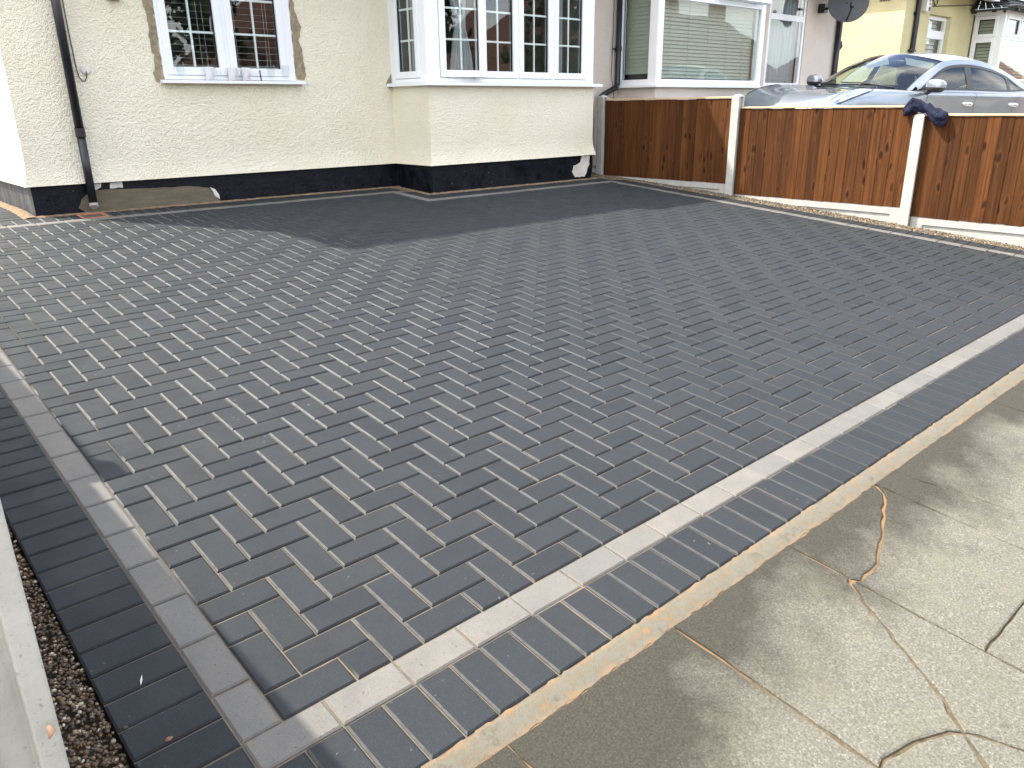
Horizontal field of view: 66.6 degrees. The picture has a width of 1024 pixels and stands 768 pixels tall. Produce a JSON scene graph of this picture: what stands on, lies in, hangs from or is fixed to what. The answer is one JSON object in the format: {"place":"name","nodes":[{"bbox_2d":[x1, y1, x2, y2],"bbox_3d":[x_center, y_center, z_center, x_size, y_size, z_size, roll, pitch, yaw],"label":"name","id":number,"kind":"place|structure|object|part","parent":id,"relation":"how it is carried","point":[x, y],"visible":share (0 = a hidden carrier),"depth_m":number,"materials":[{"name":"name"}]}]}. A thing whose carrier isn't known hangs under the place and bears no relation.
{"place":"outdoors","nodes":[
{"label":"outdoors","id":0,"kind":"place"},
{"bbox_2d":[7,524,130,767],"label":"ground","id":1,"kind":"structure","parent":0,"point":[69,713],"depth_m":1.91,"materials":[{"name":"gravel"}]},
{"bbox_2d":[0,500,69,767],"bbox_3d":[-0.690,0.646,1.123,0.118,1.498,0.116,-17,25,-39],"label":"kerb","id":2,"kind":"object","parent":1,"relation":"on","point":[30,735],"visible":1,"depth_m":1.03,"materials":[{"name":"grey concrete"}]},
{"bbox_2d":[0,0,602,216],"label":"cream house","id":3,"kind":"structure","parent":1,"relation":"on","point":[104,105],"depth_m":7.67,"materials":[{"name":"beige paint"}]},
{"bbox_2d":[166,0,278,68],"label":"venetian blind","id":4,"kind":"object","parent":3,"relation":"attached to","point":[235,38],"visible":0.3,"depth_m":7.11,"materials":[{"name":"white plastic"}]},
{"bbox_2d":[152,0,305,84],"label":"window","id":5,"kind":"structure","parent":3,"relation":"in","point":[220,10],"depth_m":7.06,"materials":[{"name":"white plastic"}]},
{"bbox_2d":[204,67,217,79],"bbox_3d":[-2.704,-2.781,6.986,0.084,0.108,0.104,8,21,23],"label":"mug","id":6,"kind":"object","parent":5,"relation":"on","point":[209,72],"visible":1,"depth_m":6.96,"materials":[{"name":"white ceramic"}]},
{"bbox_2d":[227,67,239,80],"bbox_3d":[-2.545,-2.829,7.115,0.103,0.108,0.086,-17,25,-39],"label":"mug","id":7,"kind":"object","parent":3,"relation":"on","point":[231,71],"visible":1,"depth_m":7.08,"materials":[{"name":"white ceramic"}]},
{"bbox_2d":[241,68,249,80],"bbox_3d":[-2.444,-2.857,7.191,0.104,0.108,0.084,4,20,12],"label":"mug","id":8,"kind":"object","parent":3,"relation":"on","point":[245,73],"visible":1,"depth_m":7.16,"materials":[{"name":"white ceramic"}]},
{"bbox_2d":[409,0,415,78],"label":"curtain","id":9,"kind":"object","parent":3,"relation":"hanging from","point":[412,35],"visible":0.37,"depth_m":8.09,"materials":[{"name":"grey fabric"}]},
{"bbox_2d":[449,0,472,77],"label":"curtain","id":10,"kind":"object","parent":3,"relation":"hanging from","point":[467,63],"visible":0.56,"depth_m":8.17,"materials":[{"name":"white fabric"}]},
{"bbox_2d":[387,0,602,86],"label":"window","id":11,"kind":"structure","parent":3,"relation":"in","point":[430,38],"depth_m":8.17,"materials":[{"name":"white plastic"}]},
{"bbox_2d":[554,0,561,79],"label":"curtain","id":12,"kind":"object","parent":3,"relation":"hanging from","point":[560,37],"visible":0.31,"depth_m":9.12,"materials":[{"name":"white fabric"}]},
{"bbox_2d":[596,95,608,174],"bbox_3d":[1.159,-3.012,10.066,0.105,1.353,0.095,-17,25,-39],"label":"concrete post","id":13,"kind":"object","parent":1,"relation":"on","point":[602,100],"visible":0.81,"depth_m":9.96,"materials":[{"name":"grey concrete"}]},
{"bbox_2d":[618,176,724,192],"bbox_3d":[1.833,-2.350,9.540,0.028,0.300,1.860,-17,25,-39],"label":"gravel board","id":14,"kind":"object","parent":1,"relation":"on","point":[715,187],"visible":0.17,"depth_m":9.18,"materials":[{"name":"concrete"}]},
{"bbox_2d":[604,96,731,183],"bbox_3d":[1.827,-2.933,9.336,0.062,0.932,1.886,-17,25,-39],"label":"fence panel","id":15,"kind":"object","parent":14,"relation":"on","point":[672,139],"visible":0.88,"depth_m":9.27,"materials":[{"name":"brown wood"}]},
{"bbox_2d":[592,0,842,172],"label":"grey house","id":16,"kind":"structure","parent":1,"relation":"on","point":[818,45],"depth_m":10.77,"materials":[{"name":"white paint"}]},
{"bbox_2d":[625,0,650,74],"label":"venetian blind","id":17,"kind":"object","parent":16,"relation":"attached to","point":[637,34],"visible":0.63,"depth_m":10.29,"materials":[{"name":"white plastic"}]},
{"bbox_2d":[619,0,771,87],"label":"window","id":18,"kind":"structure","parent":16,"relation":"in","point":[657,9],"depth_m":10.43,"materials":[{"name":"white plastic"}]},
{"bbox_2d":[661,0,754,79],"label":"venetian blind","id":19,"kind":"object","parent":16,"relation":"attached to","point":[704,41],"visible":0.73,"depth_m":10.76,"materials":[{"name":"white plastic"}]},
{"bbox_2d":[765,0,799,82],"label":"curtain","id":20,"kind":"object","parent":16,"relation":"hanging from","point":[781,50],"visible":0.63,"depth_m":13.18,"materials":[{"name":"grey fabric"}]},
{"bbox_2d":[763,0,806,85],"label":"window","id":21,"kind":"structure","parent":16,"relation":"in","point":[800,19],"depth_m":13.13,"materials":[{"name":"white plastic"}]},
{"bbox_2d":[818,0,869,22],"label":"satellite dish","id":22,"kind":"object","parent":16,"relation":"attached to","point":[844,11],"visible":1,"depth_m":13.09,"materials":[{"name":"grey metal"}]},
{"bbox_2d":[724,94,744,194],"bbox_3d":[2.470,-2.484,8.706,0.105,1.420,0.095,-17,25,-39],"label":"concrete post","id":23,"kind":"object","parent":1,"relation":"on","point":[737,103],"visible":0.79,"depth_m":8.60,"materials":[{"name":"white concrete"}]},
{"bbox_2d":[735,194,899,223],"bbox_3d":[3.141,-1.775,8.202,0.028,0.300,1.850,-17,25,-39],"label":"gravel board","id":24,"kind":"object","parent":1,"relation":"on","point":[886,214],"visible":0.34,"depth_m":7.88,"materials":[{"name":"concrete"}]},
{"bbox_2d":[734,105,917,207],"bbox_3d":[3.135,-2.358,7.998,0.062,0.932,1.869,-17,25,-39],"label":"fence panel","id":25,"kind":"object","parent":24,"relation":"on","point":[850,154],"visible":0.89,"depth_m":7.92,"materials":[{"name":"brown wood"}]},
{"bbox_2d":[897,113,926,225],"bbox_3d":[3.775,-1.844,7.395,0.105,1.383,0.095,-17,25,-39],"label":"concrete post","id":26,"kind":"object","parent":1,"relation":"on","point":[904,218],"visible":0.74,"depth_m":7.30,"materials":[{"name":"white concrete"}]},
{"bbox_2d":[903,97,948,125],"bbox_3d":[3.766,-2.481,7.101,0.119,0.251,0.398,-17,25,-39],"label":"jacket","id":27,"kind":"object","parent":26,"relation":"on","point":[938,116],"visible":1,"depth_m":7.07,"materials":[{"name":"blue fabric"}]},
{"bbox_2d":[836,0,1023,88],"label":"yellow house","id":28,"kind":"structure","parent":1,"relation":"on","point":[880,27],"depth_m":16.52,"materials":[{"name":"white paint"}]},
{"bbox_2d":[924,20,936,52],"bbox_3d":[8.957,-7.166,16.994,0.950,1.431,0.028,-17,25,-39],"label":"venetian blind","id":29,"kind":"object","parent":28,"relation":"attached to","point":[928,43],"visible":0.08,"depth_m":17.03,"materials":[{"name":"white plastic"}]},
{"bbox_2d":[926,15,946,52],"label":"window","id":30,"kind":"structure","parent":28,"relation":"in","point":[931,34],"depth_m":16.92,"materials":[{"name":"white plastic"}]},
{"bbox_2d":[974,21,994,62],"bbox_3d":[10.799,-7.644,17.798,0.028,1.179,0.500,-17,25,-39],"label":"venetian blind","id":31,"kind":"object","parent":28,"relation":"attached to","point":[984,52],"visible":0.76,"depth_m":17.77,"materials":[{"name":"white plastic"}]},
{"bbox_2d":[969,13,1023,81],"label":"window","id":32,"kind":"structure","parent":28,"relation":"in","point":[999,34],"depth_m":17.58,"materials":[{"name":"white plastic"}]},
{"bbox_2d":[999,21,1023,78],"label":"venetian blind","id":33,"kind":"object","parent":28,"relation":"attached to","point":[1013,63],"visible":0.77,"depth_m":18.77,"materials":[{"name":"white wood"}]},
{"bbox_2d":[910,217,1023,247],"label":"gravel board","id":34,"kind":"object","parent":1,"relation":"on","point":[1010,235],"visible":0.5,"depth_m":7.06,"materials":[{"name":"concrete"}]},
{"bbox_2d":[910,114,1023,226],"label":"fence panel","id":35,"kind":"object","parent":34,"relation":"on","point":[970,167],"visible":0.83,"depth_m":6.96,"materials":[{"name":"brown wood"}]},
{"bbox_2d":[0,175,1023,767],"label":"driveway","id":36,"kind":"structure","parent":0,"point":[390,477],"depth_m":3.17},
{"bbox_2d":[76,212,109,218],"bbox_3d":[-3.501,-1.384,6.518,0.200,0.068,0.212,-17,25,-39],"label":"drain gully","id":37,"kind":"object","parent":36,"relation":"on","point":[90,214],"visible":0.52,"depth_m":6.54,"materials":[{"name":"ceramic"}]},
{"bbox_2d":[165,736,172,741],"bbox_3d":[-0.761,0.787,1.730,0.017,0.008,0.010,-17,25,-39],"label":"stone chip","id":38,"kind":"object","parent":36,"relation":"on","point":[169,738],"visible":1,"depth_m":1.73,"materials":[{"name":"pink stone"}]},
{"bbox_2d":[591,173,1023,250],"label":"gravel","id":39,"kind":"structure","parent":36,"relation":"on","point":[873,221],"depth_m":7.89,"materials":[{"name":"beige gravel"}]},
{"bbox_2d":[475,380,1023,767],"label":"pavement","id":40,"kind":"structure","parent":0,"point":[879,624],"depth_m":2.09,"materials":[{"name":"grey concrete"}]},
{"bbox_2d":[592,166,1022,226],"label":"neighbour driveway","id":41,"kind":"structure","parent":0,"point":[594,169],"depth_m":8.63,"materials":[{"name":"grey concrete"}]},
{"bbox_2d":[744,53,1023,113],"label":"parked car","id":42,"kind":"object","parent":41,"relation":"on","point":[940,80],"visible":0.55,"depth_m":10.11,"materials":[{"name":"silver metal"}]},
{"bbox_3d":[5.583,-4.518,11.426,0.730,0.262,0.143,-10,22,-25],"label":"side window","id":43,"kind":"part","parent":42,"relation":"part of","materials":[{"name":"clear glass"}]},
{"bbox_3d":[6.239,-3.988,10.192,0.732,0.277,0.112,-10,22,-24],"label":"side window","id":44,"kind":"part","parent":42,"relation":"part of","materials":[{"name":"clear glass"}]},
{"bbox_3d":[6.737,-4.008,10.428,0.258,0.150,0.087,-7,21,-18],"label":"side window","id":45,"kind":"part","parent":42,"relation":"part of","materials":[{"name":"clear glass"}]}
]}

